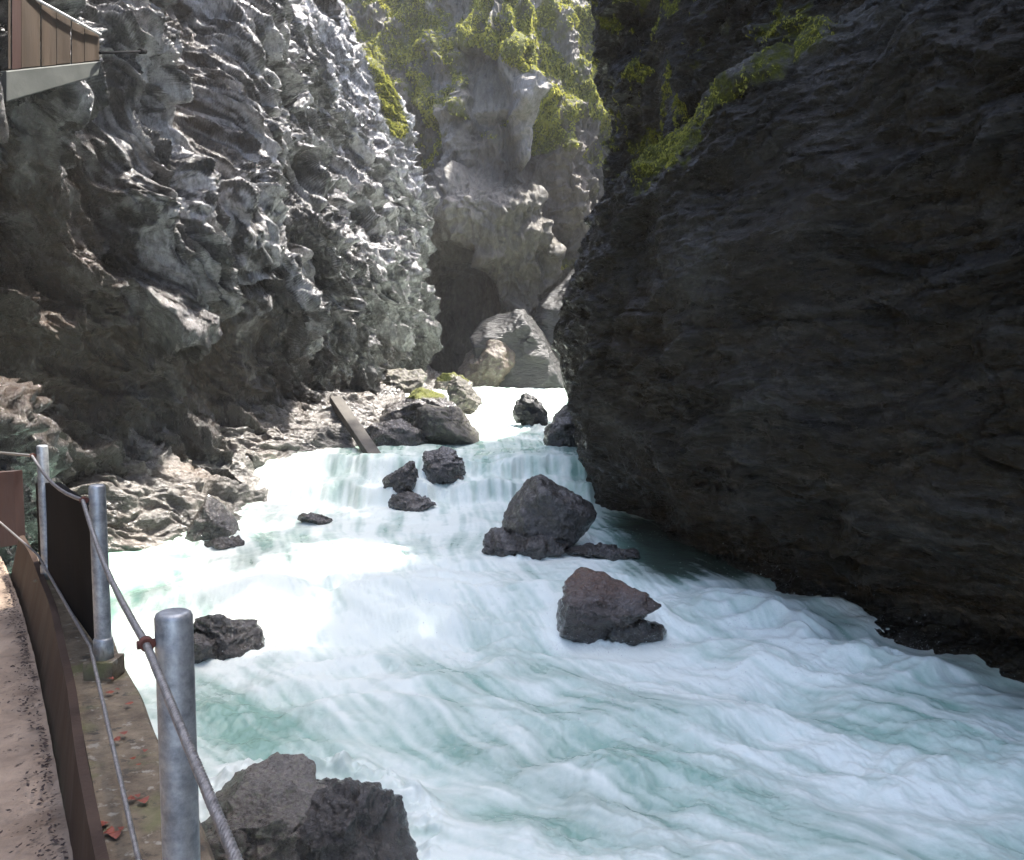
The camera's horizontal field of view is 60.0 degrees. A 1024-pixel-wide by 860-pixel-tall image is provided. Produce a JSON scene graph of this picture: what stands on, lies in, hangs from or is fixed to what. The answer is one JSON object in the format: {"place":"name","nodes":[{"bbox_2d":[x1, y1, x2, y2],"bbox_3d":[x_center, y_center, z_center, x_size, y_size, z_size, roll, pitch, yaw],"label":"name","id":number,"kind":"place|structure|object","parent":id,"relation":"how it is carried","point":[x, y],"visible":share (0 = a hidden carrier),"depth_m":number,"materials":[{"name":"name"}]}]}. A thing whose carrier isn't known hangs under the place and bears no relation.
{"place":"outdoors","nodes":[
{"label":"outdoors","id":0,"kind":"place"},
{"bbox_2d":[0,557,72,859],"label":"path","id":1,"kind":"structure","parent":0,"point":[19,737],"depth_m":3.49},
{"bbox_2d":[0,470,24,547],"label":"barrier board","id":2,"kind":"object","parent":1,"relation":"on","point":[12,517],"visible":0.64,"depth_m":7.66,"materials":[{"name":"brown wood"}]},
{"bbox_2d":[0,561,68,859],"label":"leaf litter","id":3,"kind":"object","parent":1,"relation":"on","point":[43,785],"visible":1,"depth_m":3.61,"materials":[{"name":"brown plant"}]},
{"bbox_2d":[10,535,109,859],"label":"kerb board","id":4,"kind":"object","parent":1,"relation":"on","point":[37,603],"visible":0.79,"depth_m":3.62,"materials":[{"name":"brown wood"}]},
{"bbox_2d":[0,0,443,576],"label":"cliff","id":5,"kind":"structure","parent":0,"point":[214,214],"depth_m":17.27,"materials":[{"name":"grey stone"}]},
{"bbox_2d":[0,0,101,101],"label":"parapet","id":6,"kind":"structure","parent":5,"relation":"attached to","point":[65,42],"depth_m":8.74,"materials":[{"name":"brown wood"}]},
{"bbox_2d":[99,49,146,53],"bbox_3d":[-4.311,-4.188,9.810,0.075,0.404,1.066,0,5,4],"label":"rod","id":7,"kind":"object","parent":5,"relation":"attached to","point":[141,51],"visible":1,"depth_m":9.86,"materials":[{"name":"grey metal"}]},
{"bbox_2d":[364,48,407,138],"bbox_3d":[-4.689,-12.487,33.136,1.839,3.680,3.043,0,5,0],"label":"moss","id":8,"kind":"object","parent":5,"relation":"on","point":[400,116],"visible":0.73,"depth_m":32.76,"materials":[{"name":"green plant"}]},
{"bbox_2d":[67,365,443,551],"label":"riverbank","id":9,"kind":"structure","parent":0,"point":[159,506],"depth_m":17.46,"materials":[{"name":"stone"}]},
{"bbox_2d":[184,494,240,541],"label":"boulder","id":10,"kind":"object","parent":9,"relation":"on","point":[214,518],"visible":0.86,"depth_m":15.16,"materials":[{"name":"grey stone"}]},
{"bbox_2d":[329,396,380,452],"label":"beam","id":11,"kind":"structure","parent":9,"relation":"on","point":[365,443],"depth_m":21.84,"materials":[{"name":"wood"}]},
{"bbox_2d":[364,418,427,446],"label":"boulder","id":12,"kind":"object","parent":9,"relation":"on","point":[398,432],"visible":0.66,"depth_m":21.81,"materials":[{"name":"grey stone"}]},
{"bbox_2d":[380,368,426,393],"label":"boulder","id":13,"kind":"object","parent":9,"relation":"on","point":[407,381],"visible":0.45,"depth_m":28.49,"materials":[{"name":"grey stone"}]},
{"bbox_2d":[379,387,459,425],"bbox_3d":[-2.382,-0.419,23.893,2.271,1.450,1.784,0,5,0],"label":"boulder","id":14,"kind":"object","parent":9,"relation":"on","point":[405,408],"visible":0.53,"depth_m":23.36,"materials":[{"name":"grey stone"}]},
{"bbox_2d":[433,372,472,389],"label":"boulder","id":15,"kind":"object","parent":9,"relation":"on","point":[442,380],"visible":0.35,"depth_m":33.25,"materials":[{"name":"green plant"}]},
{"bbox_2d":[341,0,611,373],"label":"cliff","id":16,"kind":"structure","parent":0,"point":[510,228],"depth_m":39.05,"materials":[{"name":"stone"}]},
{"bbox_2d":[345,0,611,269],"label":"moss","id":17,"kind":"object","parent":16,"relation":"on","point":[552,108],"visible":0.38,"depth_m":39.48,"materials":[{"name":"green plant"}]},
{"bbox_2d":[108,386,1023,859],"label":"river","id":18,"kind":"structure","parent":0,"point":[364,596],"depth_m":9.32,"materials":[{"name":"liquid"}]},
{"bbox_2d":[194,632,218,663],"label":"boulder","id":19,"kind":"object","parent":18,"relation":"in","point":[205,648],"visible":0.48,"depth_m":10.16,"materials":[{"name":"grey stone"}]},
{"bbox_2d":[204,535,244,549],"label":"boulder","id":20,"kind":"object","parent":18,"relation":"in","point":[221,543],"visible":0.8,"depth_m":14.57,"materials":[{"name":"grey stone"}]},
{"bbox_2d":[193,614,264,660],"bbox_3d":[-3.334,2.460,10.562,0.778,0.627,0.626,2,5,19],"label":"boulder","id":21,"kind":"object","parent":18,"relation":"in","point":[238,638],"visible":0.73,"depth_m":10.38,"materials":[{"name":"grey stone"}]},
{"bbox_2d":[204,815,256,859],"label":"boulder","id":22,"kind":"object","parent":18,"relation":"in","point":[244,845],"visible":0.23,"depth_m":5.82,"materials":[{"name":"grey stone"}]},
{"bbox_2d":[201,752,325,859],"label":"boulder","id":23,"kind":"object","parent":18,"relation":"in","point":[273,793],"visible":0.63,"depth_m":6.07,"materials":[{"name":"grey stone"}]},
{"bbox_2d":[297,512,332,524],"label":"boulder","id":24,"kind":"object","parent":18,"relation":"in","point":[316,519],"visible":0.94,"depth_m":16.30,"materials":[{"name":"grey stone"}]},
{"bbox_2d":[295,777,418,859],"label":"boulder","id":25,"kind":"object","parent":18,"relation":"in","point":[349,818],"visible":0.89,"depth_m":5.99,"materials":[{"name":"grey stone"}]},
{"bbox_2d":[382,461,418,493],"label":"boulder","id":26,"kind":"object","parent":18,"relation":"in","point":[403,478],"visible":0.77,"depth_m":18.11,"materials":[{"name":"grey stone"}]},
{"bbox_2d":[388,490,436,511],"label":"boulder","id":27,"kind":"object","parent":18,"relation":"in","point":[409,500],"visible":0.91,"depth_m":17.75,"materials":[{"name":"grey stone"}]},
{"bbox_2d":[422,446,465,483],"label":"boulder","id":28,"kind":"object","parent":18,"relation":"in","point":[444,464],"visible":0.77,"depth_m":18.79,"materials":[{"name":"grey stone"}]},
{"bbox_2d":[413,404,479,444],"bbox_3d":[-1.754,0.037,22.703,1.716,1.406,1.405,3,5,28],"label":"boulder","id":29,"kind":"object","parent":18,"relation":"in","point":[449,425],"visible":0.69,"depth_m":22.30,"materials":[{"name":"grey stone"}]},
{"bbox_2d":[447,376,481,414],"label":"boulder","id":30,"kind":"object","parent":18,"relation":"in","point":[464,396],"visible":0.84,"depth_m":26.03,"materials":[{"name":"grey stone"}]},
{"bbox_2d":[457,340,514,386],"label":"boulder","id":31,"kind":"object","parent":18,"relation":"in","point":[493,365],"visible":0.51,"depth_m":36.00,"materials":[{"name":"grey stone"}]},
{"bbox_2d":[470,309,563,388],"bbox_3d":[0.244,-2.982,37.303,4.022,4.176,2.543,0,5,0],"label":"boulder","id":32,"kind":"object","parent":18,"relation":"in","point":[520,333],"visible":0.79,"depth_m":36.25,"materials":[{"name":"grey stone"}]},
{"bbox_2d":[481,527,568,559],"bbox_3d":[0.222,1.875,14.300,1.415,0.636,0.872,2,5,17],"label":"boulder","id":33,"kind":"object","parent":18,"relation":"in","point":[501,542],"visible":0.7,"depth_m":14.01,"materials":[{"name":"grey stone"}]},
{"bbox_2d":[512,393,547,425],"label":"boulder","id":34,"kind":"object","parent":18,"relation":"in","point":[529,409],"visible":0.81,"depth_m":24.12,"materials":[{"name":"grey stone"}]},
{"bbox_2d":[502,474,596,547],"bbox_3d":[0.621,1.453,14.651,1.588,1.446,1.277,0,5,0],"label":"boulder","id":35,"kind":"object","parent":18,"relation":"in","point":[539,504],"visible":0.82,"depth_m":14.18,"materials":[{"name":"grey stone"}]},
{"bbox_2d":[534,268,574,358],"bbox_3d":[2.250,-3.726,38.686,3.463,7.193,2.249,0,5,0],"label":"boulder","id":36,"kind":"object","parent":18,"relation":"in","point":[546,316],"visible":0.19,"depth_m":37.94,"materials":[{"name":"grey stone"}]},
{"bbox_2d":[543,404,576,446],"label":"boulder","id":37,"kind":"object","parent":18,"relation":"in","point":[560,429],"visible":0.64,"depth_m":21.42,"materials":[{"name":"grey stone"}]},
{"bbox_2d":[114,415,1009,839],"bbox_3d":[-0.969,1.059,15.688,11.267,2.594,20.412,-1,5,-11],"label":"spray","id":38,"kind":"object","parent":18,"relation":"on","point":[630,641],"visible":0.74,"depth_m":10.71,"materials":[{"name":"white liquid"}]},
{"bbox_2d":[565,542,639,560],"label":"boulder","id":39,"kind":"object","parent":18,"relation":"in","point":[611,552],"visible":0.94,"depth_m":13.88,"materials":[{"name":"grey stone"}]},
{"bbox_2d":[556,567,660,643],"bbox_3d":[1.197,2.294,11.147,1.270,0.989,1.018,0,5,0],"label":"boulder","id":40,"kind":"object","parent":18,"relation":"in","point":[594,606],"visible":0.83,"depth_m":10.86,"materials":[{"name":"grey stone"}]},
{"bbox_2d":[607,618,666,645],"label":"boulder","id":41,"kind":"object","parent":18,"relation":"in","point":[640,631],"visible":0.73,"depth_m":10.77,"materials":[{"name":"grey stone"}]},
{"bbox_2d":[551,0,1023,682],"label":"cliff","id":42,"kind":"structure","parent":0,"point":[789,334],"depth_m":10.21,"materials":[{"name":"stone"}]},
{"bbox_2d":[590,0,836,193],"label":"moss","id":43,"kind":"object","parent":42,"relation":"on","point":[686,133],"visible":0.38,"depth_m":13.01,"materials":[{"name":"green plant"}]},
{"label":"ground","id":44,"kind":"structure","parent":0,"visible":0},
{"bbox_2d":[37,552,214,859],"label":"concrete ledge","id":45,"kind":"object","parent":44,"relation":"on","point":[136,739],"visible":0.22,"depth_m":2.98,"materials":[{"name":"grey concrete"}]},
{"bbox_2d":[30,445,49,581],"bbox_3d":[-2.771,0.492,5.260,0.121,0.810,0.120,0,5,0],"label":"railing post","id":46,"kind":"object","parent":45,"relation":"on","point":[41,455],"visible":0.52,"depth_m":5.23,"materials":[{"name":"metal"}]},
{"bbox_2d":[35,482,93,639],"bbox_3d":[-2.338,0.602,4.671,0.048,0.650,2.208,-3,6,-34],"label":"infill panel","id":47,"kind":"object","parent":46,"relation":"attached to","point":[68,553],"visible":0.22,"depth_m":4.51,"materials":[{"name":"black metal"}]},
{"bbox_2d":[79,484,124,681],"bbox_3d":[-1.701,0.627,3.666,0.122,0.810,0.120,0,5,0],"label":"railing post","id":48,"kind":"object","parent":45,"relation":"on","point":[109,662],"visible":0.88,"depth_m":3.64,"materials":[{"name":"metal"}]},
{"bbox_2d":[103,826,114,833],"bbox_3d":[-1.120,1.112,2.457,0.034,0.006,0.030,-15,17,-32],"label":"fallen leaf","id":49,"kind":"object","parent":45,"relation":"on","point":[110,829],"visible":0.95,"depth_m":2.46,"materials":[{"name":"red plant"}]},
{"bbox_2d":[107,830,120,838],"bbox_3d":[-1.099,1.112,2.443,0.037,0.007,0.032,7,12,0],"label":"fallen leaf","id":50,"kind":"object","parent":45,"relation":"on","point":[115,834],"visible":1,"depth_m":2.44,"materials":[{"name":"red plant"}]},
{"bbox_2d":[138,796,148,802],"bbox_3d":[-1.098,1.097,2.632,0.037,0.007,0.032,-5,10,3],"label":"fallen leaf","id":51,"kind":"object","parent":45,"relation":"on","point":[144,800],"visible":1,"depth_m":2.63,"materials":[{"name":"red plant"}]},
{"bbox_2d":[136,607,200,859],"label":"railing post","id":52,"kind":"object","parent":45,"relation":"on","point":[172,642],"visible":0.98,"depth_m":1.83,"materials":[{"name":"metal"}]},
{"bbox_2d":[0,521,141,859],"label":"toe cable","id":53,"kind":"object","parent":52,"relation":"attached to","point":[135,847],"visible":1,"depth_m":2.97,"materials":[{"name":"metal"}]},
{"bbox_2d":[0,452,243,859],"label":"handrail cable","id":54,"kind":"object","parent":52,"relation":"attached to","point":[225,835],"visible":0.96,"depth_m":1.46,"materials":[{"name":"metal"}]}
]}

